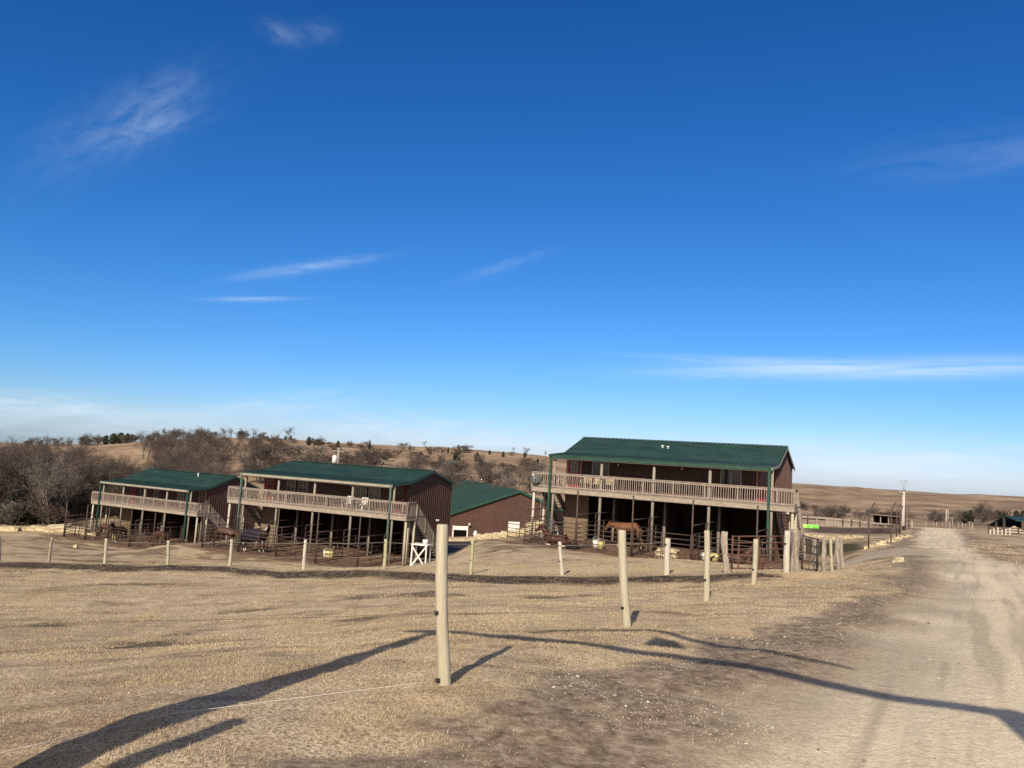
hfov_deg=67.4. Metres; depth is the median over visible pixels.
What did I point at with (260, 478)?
bare shrub
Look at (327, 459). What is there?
bare shrub
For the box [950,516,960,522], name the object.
bare shrub
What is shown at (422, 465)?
bare tree
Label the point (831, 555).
fence post
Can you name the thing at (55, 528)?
limestone rock
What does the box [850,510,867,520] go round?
bare shrub
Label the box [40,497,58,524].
cedar tree
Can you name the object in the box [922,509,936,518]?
bare shrub
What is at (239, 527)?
pipe post
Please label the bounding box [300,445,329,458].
bare shrub
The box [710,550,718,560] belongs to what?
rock
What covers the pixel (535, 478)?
satellite dish
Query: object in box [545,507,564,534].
corral panel
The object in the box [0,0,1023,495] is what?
sky
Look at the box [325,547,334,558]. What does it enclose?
bucket
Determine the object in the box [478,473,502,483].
bare shrub
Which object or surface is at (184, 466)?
bare tree
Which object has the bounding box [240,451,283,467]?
bare shrub
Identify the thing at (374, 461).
bare shrub
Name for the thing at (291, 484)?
window
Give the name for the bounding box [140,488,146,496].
window
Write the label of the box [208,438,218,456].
bare tree
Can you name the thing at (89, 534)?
limestone rock
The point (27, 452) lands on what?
bare tree
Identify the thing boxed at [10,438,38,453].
bare tree
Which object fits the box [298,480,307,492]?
window
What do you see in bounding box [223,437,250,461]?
bare tree
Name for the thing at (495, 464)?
bare shrub
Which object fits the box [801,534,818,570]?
pipe gate
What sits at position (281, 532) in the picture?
corral panel
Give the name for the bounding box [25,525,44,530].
limestone rock
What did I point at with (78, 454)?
bare tree
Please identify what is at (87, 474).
bare tree
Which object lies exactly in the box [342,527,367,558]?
corral panel
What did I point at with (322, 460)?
bare shrub
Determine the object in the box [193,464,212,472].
bare tree
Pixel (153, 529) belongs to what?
pipe post
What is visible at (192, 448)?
bare tree
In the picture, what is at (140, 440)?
bare tree
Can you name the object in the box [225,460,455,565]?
bunkhouse
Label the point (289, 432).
bare tree
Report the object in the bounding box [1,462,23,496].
bare tree
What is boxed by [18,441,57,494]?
bare tree
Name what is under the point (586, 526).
corral panel
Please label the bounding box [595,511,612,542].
corral panel
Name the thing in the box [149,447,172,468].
bare tree
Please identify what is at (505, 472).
bare tree
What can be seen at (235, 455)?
bare tree
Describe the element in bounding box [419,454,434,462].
bare shrub
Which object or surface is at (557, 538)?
horse
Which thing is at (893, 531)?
bar panel
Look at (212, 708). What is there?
fence wire
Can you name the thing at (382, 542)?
fence wire
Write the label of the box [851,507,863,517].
bare shrub
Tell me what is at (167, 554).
fence post
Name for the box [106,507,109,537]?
pipe post
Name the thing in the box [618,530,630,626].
fence post
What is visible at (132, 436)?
bare shrub
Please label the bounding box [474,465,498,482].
bare tree
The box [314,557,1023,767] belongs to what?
gravel
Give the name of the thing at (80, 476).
bare tree
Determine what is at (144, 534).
corral panel
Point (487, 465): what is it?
bare tree
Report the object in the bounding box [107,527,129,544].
corral panel
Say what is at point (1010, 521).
pole barn
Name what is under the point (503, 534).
limestone block
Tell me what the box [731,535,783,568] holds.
pipe gate
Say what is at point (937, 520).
bare shrub
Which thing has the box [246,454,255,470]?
bare tree
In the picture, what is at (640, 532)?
corral panel
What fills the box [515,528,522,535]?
limestone block
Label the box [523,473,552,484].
bare shrub
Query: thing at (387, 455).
bare shrub
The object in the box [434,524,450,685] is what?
fence post
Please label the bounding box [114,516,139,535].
corral panel
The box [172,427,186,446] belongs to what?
bare tree
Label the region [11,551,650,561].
fence wire
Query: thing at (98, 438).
bare tree
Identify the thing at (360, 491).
window
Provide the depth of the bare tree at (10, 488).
92.50 m
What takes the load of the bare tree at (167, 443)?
on the ground at (898, 708)
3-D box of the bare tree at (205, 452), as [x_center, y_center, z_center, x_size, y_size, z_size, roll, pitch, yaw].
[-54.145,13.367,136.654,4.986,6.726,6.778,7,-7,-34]
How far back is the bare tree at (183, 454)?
129.42 m
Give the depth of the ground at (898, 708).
7.71 m
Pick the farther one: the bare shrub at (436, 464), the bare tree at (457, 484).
the bare shrub at (436, 464)
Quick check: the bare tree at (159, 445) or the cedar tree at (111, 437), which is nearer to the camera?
the bare tree at (159, 445)
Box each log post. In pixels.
[720,531,731,572]
[790,529,800,571]
[812,537,818,571]
[821,537,826,571]
[834,537,840,569]
[839,537,844,567]
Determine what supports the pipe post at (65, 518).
on the ground at (898, 708)
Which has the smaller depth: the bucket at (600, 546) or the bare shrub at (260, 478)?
the bucket at (600, 546)
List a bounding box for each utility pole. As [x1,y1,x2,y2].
[332,448,343,462]
[899,488,908,531]
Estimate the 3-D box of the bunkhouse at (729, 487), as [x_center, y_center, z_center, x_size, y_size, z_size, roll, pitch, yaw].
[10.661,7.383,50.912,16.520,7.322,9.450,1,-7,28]
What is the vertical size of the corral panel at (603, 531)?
1.524 m
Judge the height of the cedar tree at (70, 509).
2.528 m
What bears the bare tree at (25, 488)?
on the ground at (898, 708)
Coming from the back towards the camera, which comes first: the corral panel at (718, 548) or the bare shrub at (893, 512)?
the bare shrub at (893, 512)
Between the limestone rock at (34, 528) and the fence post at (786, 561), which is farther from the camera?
the limestone rock at (34, 528)
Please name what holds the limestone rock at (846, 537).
on the ground at (898, 708)
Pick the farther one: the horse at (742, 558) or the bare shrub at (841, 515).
the bare shrub at (841, 515)
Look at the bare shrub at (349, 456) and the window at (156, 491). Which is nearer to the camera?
the window at (156, 491)
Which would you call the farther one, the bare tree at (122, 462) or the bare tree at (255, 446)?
the bare tree at (255, 446)
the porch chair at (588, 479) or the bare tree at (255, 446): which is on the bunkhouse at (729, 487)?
the porch chair at (588, 479)
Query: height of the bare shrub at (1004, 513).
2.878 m
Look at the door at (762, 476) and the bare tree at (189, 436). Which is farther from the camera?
the bare tree at (189, 436)
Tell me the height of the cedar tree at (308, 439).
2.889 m
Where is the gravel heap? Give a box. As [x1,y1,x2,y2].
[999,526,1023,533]
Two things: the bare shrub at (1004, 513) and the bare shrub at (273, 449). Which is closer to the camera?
the bare shrub at (1004, 513)
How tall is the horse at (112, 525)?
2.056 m
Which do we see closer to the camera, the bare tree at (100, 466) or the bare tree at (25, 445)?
the bare tree at (100, 466)
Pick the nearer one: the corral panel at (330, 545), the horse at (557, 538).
the horse at (557, 538)
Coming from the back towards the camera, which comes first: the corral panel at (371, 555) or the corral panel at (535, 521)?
the corral panel at (371, 555)
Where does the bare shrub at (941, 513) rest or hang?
on the ground at (898, 708)
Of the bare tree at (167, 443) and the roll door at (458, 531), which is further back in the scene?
the bare tree at (167, 443)
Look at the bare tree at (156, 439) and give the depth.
157.60 m
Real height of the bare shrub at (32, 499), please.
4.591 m
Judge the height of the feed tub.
0.280 m
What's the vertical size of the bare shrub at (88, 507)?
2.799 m
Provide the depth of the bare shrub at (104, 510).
98.21 m
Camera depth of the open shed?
117.26 m
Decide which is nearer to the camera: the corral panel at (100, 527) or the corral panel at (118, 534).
the corral panel at (118, 534)
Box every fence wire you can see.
[0,681,429,752]
[9,539,665,545]
[10,613,427,620]
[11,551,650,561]
[518,608,614,612]
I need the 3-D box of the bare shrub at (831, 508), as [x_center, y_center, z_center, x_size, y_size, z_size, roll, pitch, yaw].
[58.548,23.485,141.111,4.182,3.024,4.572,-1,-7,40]
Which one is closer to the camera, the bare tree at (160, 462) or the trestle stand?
the trestle stand
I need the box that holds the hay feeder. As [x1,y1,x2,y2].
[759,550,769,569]
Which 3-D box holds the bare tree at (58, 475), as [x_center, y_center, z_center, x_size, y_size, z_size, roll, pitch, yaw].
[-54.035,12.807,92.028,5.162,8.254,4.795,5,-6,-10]
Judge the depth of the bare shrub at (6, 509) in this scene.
89.51 m
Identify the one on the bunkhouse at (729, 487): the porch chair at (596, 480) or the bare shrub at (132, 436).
the porch chair at (596, 480)
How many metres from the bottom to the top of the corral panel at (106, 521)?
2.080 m
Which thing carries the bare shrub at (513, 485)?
on the ground at (898, 708)
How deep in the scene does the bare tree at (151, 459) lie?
128.76 m
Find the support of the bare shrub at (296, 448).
on the ground at (898, 708)
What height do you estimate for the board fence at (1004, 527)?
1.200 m
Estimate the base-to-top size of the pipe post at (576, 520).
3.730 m
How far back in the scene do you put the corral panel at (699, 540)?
43.33 m
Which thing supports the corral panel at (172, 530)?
on the ground at (898, 708)
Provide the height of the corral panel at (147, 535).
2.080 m
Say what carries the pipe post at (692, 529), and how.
on the ground at (898, 708)
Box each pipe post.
[63,502,67,535]
[84,504,88,539]
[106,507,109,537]
[128,510,132,546]
[152,513,155,546]
[201,500,206,546]
[237,504,242,551]
[274,508,279,556]
[314,512,319,562]
[356,516,361,566]
[574,491,578,549]
[630,495,633,556]
[690,500,693,559]
[756,505,758,538]
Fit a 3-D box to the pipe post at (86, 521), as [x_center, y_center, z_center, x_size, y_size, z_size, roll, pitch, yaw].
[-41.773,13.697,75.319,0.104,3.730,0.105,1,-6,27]
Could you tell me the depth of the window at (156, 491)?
79.94 m
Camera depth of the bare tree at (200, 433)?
171.69 m
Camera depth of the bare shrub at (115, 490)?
98.44 m
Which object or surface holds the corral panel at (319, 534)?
on the ground at (898, 708)
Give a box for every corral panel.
[64,521,84,537]
[65,514,93,534]
[85,517,114,539]
[85,524,105,540]
[92,513,119,532]
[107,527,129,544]
[108,520,135,540]
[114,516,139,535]
[129,530,152,547]
[130,523,158,544]
[134,519,160,540]
[153,526,181,546]
[156,522,182,543]
[180,525,201,542]
[197,523,215,543]
[202,526,238,549]
[203,517,234,546]
[234,516,261,541]
[238,530,275,554]
[239,521,269,548]
[267,519,295,548]
[276,535,315,559]
[277,525,305,554]
[305,523,330,550]
[315,540,357,565]
[316,529,344,561]
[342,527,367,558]
[358,534,384,565]
[383,532,406,560]
[507,515,532,540]
[524,508,546,540]
[524,518,575,544]
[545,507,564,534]
[576,513,595,545]
[576,524,630,552]
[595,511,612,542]
[632,518,648,552]
[632,529,690,559]
[648,516,662,549]
[692,523,705,559]
[692,535,752,560]
[706,521,717,552]
[758,528,767,557]
[767,526,775,560]
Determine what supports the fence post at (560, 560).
on the ground at (898, 708)
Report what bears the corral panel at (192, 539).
on the ground at (898, 708)
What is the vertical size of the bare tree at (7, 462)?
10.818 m
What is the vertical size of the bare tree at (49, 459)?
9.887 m
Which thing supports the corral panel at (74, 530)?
on the ground at (898, 708)
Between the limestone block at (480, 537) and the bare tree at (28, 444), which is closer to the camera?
the limestone block at (480, 537)
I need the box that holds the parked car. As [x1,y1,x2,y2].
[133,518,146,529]
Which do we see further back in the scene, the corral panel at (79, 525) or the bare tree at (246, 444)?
the bare tree at (246, 444)
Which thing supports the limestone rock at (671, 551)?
on the ground at (898, 708)
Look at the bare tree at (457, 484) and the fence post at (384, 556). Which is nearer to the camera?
the fence post at (384, 556)
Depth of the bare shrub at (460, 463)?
170.35 m
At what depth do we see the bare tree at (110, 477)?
101.74 m
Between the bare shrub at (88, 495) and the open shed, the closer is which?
the bare shrub at (88, 495)
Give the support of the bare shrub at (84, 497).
on the ground at (898, 708)
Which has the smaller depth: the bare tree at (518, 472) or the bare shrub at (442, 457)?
the bare tree at (518, 472)
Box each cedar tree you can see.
[0,495,24,524]
[18,497,28,522]
[21,501,41,523]
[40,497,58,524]
[60,503,75,521]
[102,435,109,444]
[108,433,116,443]
[113,432,126,443]
[306,436,310,445]
[473,452,480,461]
[960,512,969,522]
[968,510,974,522]
[1012,510,1019,516]
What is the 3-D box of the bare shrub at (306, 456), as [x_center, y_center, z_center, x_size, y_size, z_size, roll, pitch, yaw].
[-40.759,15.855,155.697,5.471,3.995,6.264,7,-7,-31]
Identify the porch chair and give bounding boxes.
[356,497,368,509]
[580,474,591,487]
[590,475,599,490]
[602,476,613,489]
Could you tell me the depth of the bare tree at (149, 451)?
157.81 m
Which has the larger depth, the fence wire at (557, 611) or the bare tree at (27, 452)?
the bare tree at (27, 452)
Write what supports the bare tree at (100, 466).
on the ground at (898, 708)
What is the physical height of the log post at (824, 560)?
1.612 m
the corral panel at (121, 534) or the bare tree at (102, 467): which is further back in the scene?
the bare tree at (102, 467)
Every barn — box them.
[449,480,563,536]
[987,516,1023,529]
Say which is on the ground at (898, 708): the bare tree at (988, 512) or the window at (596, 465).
the bare tree at (988, 512)
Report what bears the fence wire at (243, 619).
attached to the fence post at (442, 630)
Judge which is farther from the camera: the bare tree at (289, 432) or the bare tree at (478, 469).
the bare tree at (289, 432)
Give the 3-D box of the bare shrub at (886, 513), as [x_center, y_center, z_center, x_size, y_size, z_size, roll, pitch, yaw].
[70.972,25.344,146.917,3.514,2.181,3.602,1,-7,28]
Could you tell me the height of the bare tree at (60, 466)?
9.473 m
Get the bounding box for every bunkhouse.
[90,468,260,543]
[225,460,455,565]
[530,437,805,565]
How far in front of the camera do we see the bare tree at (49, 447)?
112.51 m
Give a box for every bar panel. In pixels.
[873,524,881,532]
[882,524,889,532]
[892,524,900,532]
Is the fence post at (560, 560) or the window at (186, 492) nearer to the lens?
the fence post at (560, 560)
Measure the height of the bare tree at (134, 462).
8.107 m
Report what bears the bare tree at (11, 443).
on the ground at (898, 708)
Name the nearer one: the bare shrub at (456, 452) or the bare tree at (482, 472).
the bare tree at (482, 472)
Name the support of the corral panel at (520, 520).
on the ground at (898, 708)
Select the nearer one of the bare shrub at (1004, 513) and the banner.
the banner
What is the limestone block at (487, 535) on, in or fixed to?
on the ground at (898, 708)
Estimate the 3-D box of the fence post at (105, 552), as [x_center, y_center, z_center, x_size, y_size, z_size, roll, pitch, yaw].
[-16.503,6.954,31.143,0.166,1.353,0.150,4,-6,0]
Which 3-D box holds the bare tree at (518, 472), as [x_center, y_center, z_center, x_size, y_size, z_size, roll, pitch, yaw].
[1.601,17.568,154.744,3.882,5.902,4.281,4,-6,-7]
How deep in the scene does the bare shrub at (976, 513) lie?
141.98 m
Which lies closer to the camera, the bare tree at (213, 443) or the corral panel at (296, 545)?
the corral panel at (296, 545)
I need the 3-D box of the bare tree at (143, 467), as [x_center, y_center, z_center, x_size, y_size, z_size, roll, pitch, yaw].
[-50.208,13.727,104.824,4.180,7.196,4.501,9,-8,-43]
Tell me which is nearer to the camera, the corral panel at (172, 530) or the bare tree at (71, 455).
the corral panel at (172, 530)
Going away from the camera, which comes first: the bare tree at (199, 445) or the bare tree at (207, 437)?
the bare tree at (199, 445)
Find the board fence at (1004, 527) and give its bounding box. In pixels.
[988,525,1023,534]
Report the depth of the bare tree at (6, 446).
118.91 m
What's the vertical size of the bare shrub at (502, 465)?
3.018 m
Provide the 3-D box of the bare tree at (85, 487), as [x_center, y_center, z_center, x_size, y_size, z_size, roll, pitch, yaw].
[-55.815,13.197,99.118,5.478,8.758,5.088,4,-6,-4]
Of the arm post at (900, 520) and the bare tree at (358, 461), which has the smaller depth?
the arm post at (900, 520)
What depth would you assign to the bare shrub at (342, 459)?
158.79 m
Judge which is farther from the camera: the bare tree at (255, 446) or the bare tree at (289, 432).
the bare tree at (289, 432)
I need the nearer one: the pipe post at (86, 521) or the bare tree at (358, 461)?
the pipe post at (86, 521)
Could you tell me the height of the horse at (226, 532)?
1.475 m
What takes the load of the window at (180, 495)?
in the bunkhouse at (166, 496)
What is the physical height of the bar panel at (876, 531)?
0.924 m
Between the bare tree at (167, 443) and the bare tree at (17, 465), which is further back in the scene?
the bare tree at (167, 443)
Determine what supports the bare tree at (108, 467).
on the ground at (898, 708)
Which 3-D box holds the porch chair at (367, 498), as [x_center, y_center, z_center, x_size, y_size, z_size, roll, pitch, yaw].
[-11.046,8.831,56.576,0.610,1.000,0.715,1,-6,24]
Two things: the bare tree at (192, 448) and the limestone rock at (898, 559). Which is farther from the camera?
the bare tree at (192, 448)
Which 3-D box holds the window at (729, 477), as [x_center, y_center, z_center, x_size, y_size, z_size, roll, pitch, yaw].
[13.472,5.785,47.271,1.280,1.220,0.052,1,-7,28]
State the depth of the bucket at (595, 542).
47.14 m
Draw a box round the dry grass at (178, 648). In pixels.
[0,542,1023,767]
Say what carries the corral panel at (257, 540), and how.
on the ground at (898, 708)
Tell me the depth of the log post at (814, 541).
26.74 m
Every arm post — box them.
[868,502,874,548]
[890,502,895,542]
[896,505,900,536]
[899,506,902,533]
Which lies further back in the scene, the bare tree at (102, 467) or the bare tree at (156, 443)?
the bare tree at (156, 443)
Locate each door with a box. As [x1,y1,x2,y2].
[129,487,136,501]
[199,490,206,510]
[264,478,275,499]
[394,485,405,512]
[452,525,467,536]
[483,529,498,533]
[508,522,519,529]
[567,460,581,487]
[756,471,770,501]
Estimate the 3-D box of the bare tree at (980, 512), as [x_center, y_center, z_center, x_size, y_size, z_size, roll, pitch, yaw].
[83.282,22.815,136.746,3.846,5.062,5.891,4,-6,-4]
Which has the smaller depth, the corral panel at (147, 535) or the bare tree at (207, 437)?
the corral panel at (147, 535)
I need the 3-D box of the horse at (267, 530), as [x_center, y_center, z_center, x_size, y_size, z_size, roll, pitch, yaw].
[-18.440,11.024,55.292,2.516,2.117,0.925,1,-6,24]
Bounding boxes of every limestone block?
[459,538,470,540]
[476,533,484,539]
[485,533,490,539]
[491,532,500,538]
[500,531,506,537]
[508,530,515,535]
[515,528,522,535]
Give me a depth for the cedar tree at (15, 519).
91.31 m
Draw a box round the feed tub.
[566,543,578,549]
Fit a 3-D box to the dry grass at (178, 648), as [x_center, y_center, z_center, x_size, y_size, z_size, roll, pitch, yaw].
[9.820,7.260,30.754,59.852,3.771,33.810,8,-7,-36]
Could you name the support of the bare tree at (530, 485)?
on the ground at (898, 708)
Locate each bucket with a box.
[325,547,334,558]
[593,537,599,547]
[597,539,604,548]
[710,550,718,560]
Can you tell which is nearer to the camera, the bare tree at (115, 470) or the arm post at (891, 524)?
the arm post at (891, 524)
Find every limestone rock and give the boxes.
[0,526,21,531]
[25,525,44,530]
[44,523,71,531]
[74,529,89,533]
[81,532,96,535]
[654,547,679,558]
[837,536,852,538]
[847,535,863,537]
[873,542,888,544]
[894,556,903,562]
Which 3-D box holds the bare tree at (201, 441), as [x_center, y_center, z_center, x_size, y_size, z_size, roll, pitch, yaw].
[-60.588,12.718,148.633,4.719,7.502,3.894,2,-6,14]
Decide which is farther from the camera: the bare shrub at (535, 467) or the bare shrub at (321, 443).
the bare shrub at (321, 443)
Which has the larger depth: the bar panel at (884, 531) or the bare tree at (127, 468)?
the bare tree at (127, 468)
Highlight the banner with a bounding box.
[803,524,818,528]
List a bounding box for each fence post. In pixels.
[47,537,53,561]
[103,538,107,563]
[165,540,169,564]
[228,539,232,565]
[302,540,306,569]
[382,539,387,568]
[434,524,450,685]
[469,540,473,573]
[558,542,563,574]
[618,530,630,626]
[664,538,670,574]
[703,530,709,600]
[751,539,757,584]
[783,531,789,572]
[829,539,833,570]
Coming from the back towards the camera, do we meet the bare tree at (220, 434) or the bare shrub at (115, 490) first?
the bare tree at (220, 434)
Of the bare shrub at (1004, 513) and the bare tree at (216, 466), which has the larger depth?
the bare shrub at (1004, 513)
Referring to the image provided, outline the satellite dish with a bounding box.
[531,474,542,536]
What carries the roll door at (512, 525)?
in the barn at (475, 506)
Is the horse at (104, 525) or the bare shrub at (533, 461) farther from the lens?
the bare shrub at (533, 461)
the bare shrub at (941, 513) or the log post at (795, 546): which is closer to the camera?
the log post at (795, 546)
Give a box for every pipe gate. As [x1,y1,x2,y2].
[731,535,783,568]
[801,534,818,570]
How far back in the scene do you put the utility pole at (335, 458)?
83.34 m
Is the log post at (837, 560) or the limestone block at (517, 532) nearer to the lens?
the log post at (837, 560)
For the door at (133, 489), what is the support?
in the bunkhouse at (166, 496)
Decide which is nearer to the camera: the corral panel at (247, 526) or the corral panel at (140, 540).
the corral panel at (247, 526)
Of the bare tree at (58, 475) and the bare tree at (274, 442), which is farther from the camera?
the bare tree at (274, 442)
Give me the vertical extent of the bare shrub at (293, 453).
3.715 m
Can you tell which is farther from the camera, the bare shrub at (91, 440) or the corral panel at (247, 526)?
the bare shrub at (91, 440)
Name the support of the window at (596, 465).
in the bunkhouse at (729, 487)
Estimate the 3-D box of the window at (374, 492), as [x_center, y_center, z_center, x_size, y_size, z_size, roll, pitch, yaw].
[-10.352,8.138,57.927,1.050,1.220,0.052,1,-6,24]
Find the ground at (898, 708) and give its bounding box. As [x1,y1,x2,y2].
[0,438,1023,767]
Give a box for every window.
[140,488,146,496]
[153,489,158,497]
[177,492,184,500]
[185,492,192,501]
[286,479,295,491]
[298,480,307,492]
[354,485,366,497]
[368,486,380,499]
[592,461,609,476]
[720,469,741,488]
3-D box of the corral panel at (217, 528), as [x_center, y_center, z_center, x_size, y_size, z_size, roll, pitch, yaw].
[-22.076,11.138,57.929,0.059,2.080,2.954,1,-6,24]
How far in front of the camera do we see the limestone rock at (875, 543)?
52.49 m
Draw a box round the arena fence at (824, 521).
[802,516,898,527]
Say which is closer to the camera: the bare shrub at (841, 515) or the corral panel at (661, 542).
the corral panel at (661, 542)
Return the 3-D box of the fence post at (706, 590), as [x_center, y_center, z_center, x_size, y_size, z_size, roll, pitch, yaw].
[3.411,3.356,13.452,0.146,1.557,0.129,4,-6,0]
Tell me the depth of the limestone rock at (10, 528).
83.01 m
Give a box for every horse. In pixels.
[96,523,112,538]
[108,521,127,541]
[149,531,168,544]
[209,527,243,547]
[240,524,269,551]
[535,523,573,546]
[605,521,647,548]
[710,544,752,564]
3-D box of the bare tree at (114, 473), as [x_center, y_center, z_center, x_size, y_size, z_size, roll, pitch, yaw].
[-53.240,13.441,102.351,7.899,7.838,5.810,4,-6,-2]
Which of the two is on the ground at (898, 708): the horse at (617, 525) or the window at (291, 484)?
the horse at (617, 525)
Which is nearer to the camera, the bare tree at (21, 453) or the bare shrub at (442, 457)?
the bare tree at (21, 453)
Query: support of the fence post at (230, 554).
on the ground at (898, 708)
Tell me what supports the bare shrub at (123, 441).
on the ground at (898, 708)
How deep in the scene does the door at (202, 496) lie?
76.90 m
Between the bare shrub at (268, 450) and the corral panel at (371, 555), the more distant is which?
the bare shrub at (268, 450)
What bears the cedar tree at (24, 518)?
on the ground at (898, 708)
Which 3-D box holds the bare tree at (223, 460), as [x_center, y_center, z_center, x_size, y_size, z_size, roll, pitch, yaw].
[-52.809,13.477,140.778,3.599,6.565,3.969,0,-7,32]
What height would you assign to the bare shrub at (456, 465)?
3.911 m
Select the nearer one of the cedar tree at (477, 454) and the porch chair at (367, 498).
the porch chair at (367, 498)
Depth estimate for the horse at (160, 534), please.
73.67 m
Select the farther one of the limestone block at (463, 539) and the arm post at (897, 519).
the limestone block at (463, 539)
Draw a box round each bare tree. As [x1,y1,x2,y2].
[0,433,15,456]
[0,435,43,493]
[0,440,36,499]
[0,441,44,496]
[0,446,59,504]
[0,452,36,512]
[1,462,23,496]
[5,436,27,461]
[8,435,58,494]
[9,437,45,479]
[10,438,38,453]
[15,441,95,489]
[15,457,70,525]
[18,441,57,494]
[23,444,83,490]
[24,452,81,524]
[30,438,79,464]
[36,460,84,522]
[41,448,101,486]
[50,437,89,459]
[55,444,95,461]
[61,441,93,490]
[62,454,105,502]
[64,446,110,507]
[66,441,106,462]
[66,459,96,514]
[79,448,119,490]
[85,446,121,490]
[88,456,140,488]
[90,451,129,490]
[94,434,103,444]
[98,467,121,492]
[106,453,140,486]
[106,468,133,491]
[110,456,144,478]
[113,450,135,476]
[131,460,154,473]
[133,433,155,458]
[141,428,172,448]
[142,434,157,458]
[143,449,156,467]
[148,435,163,452]
[148,440,166,460]
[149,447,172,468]
[149,458,173,468]
[151,436,168,460]
[156,435,179,449]
[169,442,194,468]
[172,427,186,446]
[178,458,192,470]
[180,439,203,469]
[181,432,194,455]
[188,435,203,465]
[191,428,206,449]
[192,431,209,448]
[193,442,218,468]
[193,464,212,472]
[198,448,219,471]
[200,459,221,473]
[202,432,227,450]
[204,455,237,475]
[208,431,230,449]
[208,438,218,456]
[210,439,230,471]
[210,464,233,475]
[216,441,233,468]
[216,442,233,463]
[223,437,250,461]
[234,445,244,466]
[235,438,256,456]
[237,457,257,481]
[243,438,271,463]
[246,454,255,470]
[249,432,270,463]
[258,447,271,464]
[268,432,285,452]
[283,427,295,437]
[349,450,364,465]
[353,458,369,465]
[411,454,433,469]
[440,464,472,481]
[446,460,455,474]
[453,459,463,476]
[453,479,469,486]
[462,474,489,485]
[472,461,491,480]
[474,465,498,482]
[475,453,487,466]
[481,458,496,472]
[488,464,513,484]
[496,474,518,489]
[511,457,527,484]
[517,454,534,482]
[521,477,546,495]
[523,464,539,482]
[967,499,992,524]
[984,505,994,523]
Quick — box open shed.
[870,514,898,523]
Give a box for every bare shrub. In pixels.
[0,498,32,525]
[15,489,76,524]
[29,501,72,524]
[60,486,96,517]
[63,488,94,517]
[69,486,113,517]
[77,436,92,444]
[80,499,95,516]
[84,500,112,516]
[88,438,96,445]
[89,486,122,515]
[107,485,122,499]
[119,435,127,443]
[130,434,138,441]
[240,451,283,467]
[245,460,274,482]
[250,440,280,458]
[265,442,281,456]
[273,457,319,465]
[275,444,305,458]
[280,445,310,459]
[286,438,296,443]
[297,453,326,460]
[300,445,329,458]
[304,438,326,445]
[306,456,329,462]
[308,441,319,445]
[320,454,339,461]
[324,455,350,463]
[329,444,344,449]
[339,453,365,462]
[358,449,388,465]
[363,449,396,463]
[397,442,413,450]
[402,453,416,458]
[411,463,438,470]
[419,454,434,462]
[425,459,446,468]
[434,454,445,462]
[438,460,469,475]
[442,459,467,471]
[450,447,463,456]
[452,444,473,452]
[474,461,504,478]
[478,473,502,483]
[493,462,517,470]
[499,479,525,488]
[520,459,549,471]
[522,484,540,493]
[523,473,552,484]
[524,464,546,473]
[816,510,835,517]
[819,503,839,517]
[836,507,852,518]
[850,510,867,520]
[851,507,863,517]
[874,511,890,515]
[886,509,907,515]
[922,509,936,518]
[927,515,942,522]
[928,510,950,521]
[934,511,951,522]
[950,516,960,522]
[956,508,964,523]
[973,507,986,523]
[974,510,1000,522]
[994,509,1010,515]
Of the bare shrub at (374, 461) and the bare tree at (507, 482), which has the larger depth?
the bare shrub at (374, 461)
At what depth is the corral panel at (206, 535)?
58.03 m
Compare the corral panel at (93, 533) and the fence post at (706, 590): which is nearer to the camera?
the fence post at (706, 590)
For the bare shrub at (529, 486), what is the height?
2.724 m
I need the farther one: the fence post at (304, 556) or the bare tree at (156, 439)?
the bare tree at (156, 439)
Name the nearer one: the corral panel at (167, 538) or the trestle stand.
the trestle stand
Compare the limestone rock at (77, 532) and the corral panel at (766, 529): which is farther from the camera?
the limestone rock at (77, 532)
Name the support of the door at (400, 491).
in the bunkhouse at (414, 504)
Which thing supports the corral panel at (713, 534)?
on the ground at (898, 708)
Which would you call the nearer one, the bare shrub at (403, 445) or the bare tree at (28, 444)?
the bare tree at (28, 444)
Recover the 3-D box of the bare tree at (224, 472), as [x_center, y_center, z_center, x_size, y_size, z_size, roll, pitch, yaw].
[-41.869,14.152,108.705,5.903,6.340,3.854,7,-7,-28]
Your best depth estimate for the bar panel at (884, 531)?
85.49 m
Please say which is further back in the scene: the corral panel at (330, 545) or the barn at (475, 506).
the barn at (475, 506)
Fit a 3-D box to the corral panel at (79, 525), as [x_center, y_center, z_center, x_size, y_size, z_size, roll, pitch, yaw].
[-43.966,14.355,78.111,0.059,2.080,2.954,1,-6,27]
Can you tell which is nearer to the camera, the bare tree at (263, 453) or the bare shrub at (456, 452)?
the bare tree at (263, 453)
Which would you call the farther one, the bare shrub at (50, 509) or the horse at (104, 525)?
the bare shrub at (50, 509)
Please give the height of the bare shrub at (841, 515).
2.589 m
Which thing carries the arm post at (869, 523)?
on the ground at (898, 708)
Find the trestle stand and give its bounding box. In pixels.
[410,543,431,565]
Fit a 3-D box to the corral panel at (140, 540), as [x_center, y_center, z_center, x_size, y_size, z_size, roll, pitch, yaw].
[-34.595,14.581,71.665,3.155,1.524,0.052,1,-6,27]
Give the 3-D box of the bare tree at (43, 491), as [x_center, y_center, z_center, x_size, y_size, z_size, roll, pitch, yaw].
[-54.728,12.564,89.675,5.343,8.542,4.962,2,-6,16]
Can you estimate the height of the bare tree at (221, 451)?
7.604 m
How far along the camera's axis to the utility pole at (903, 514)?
94.09 m
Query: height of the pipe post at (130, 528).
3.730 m
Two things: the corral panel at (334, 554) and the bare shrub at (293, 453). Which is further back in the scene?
the bare shrub at (293, 453)

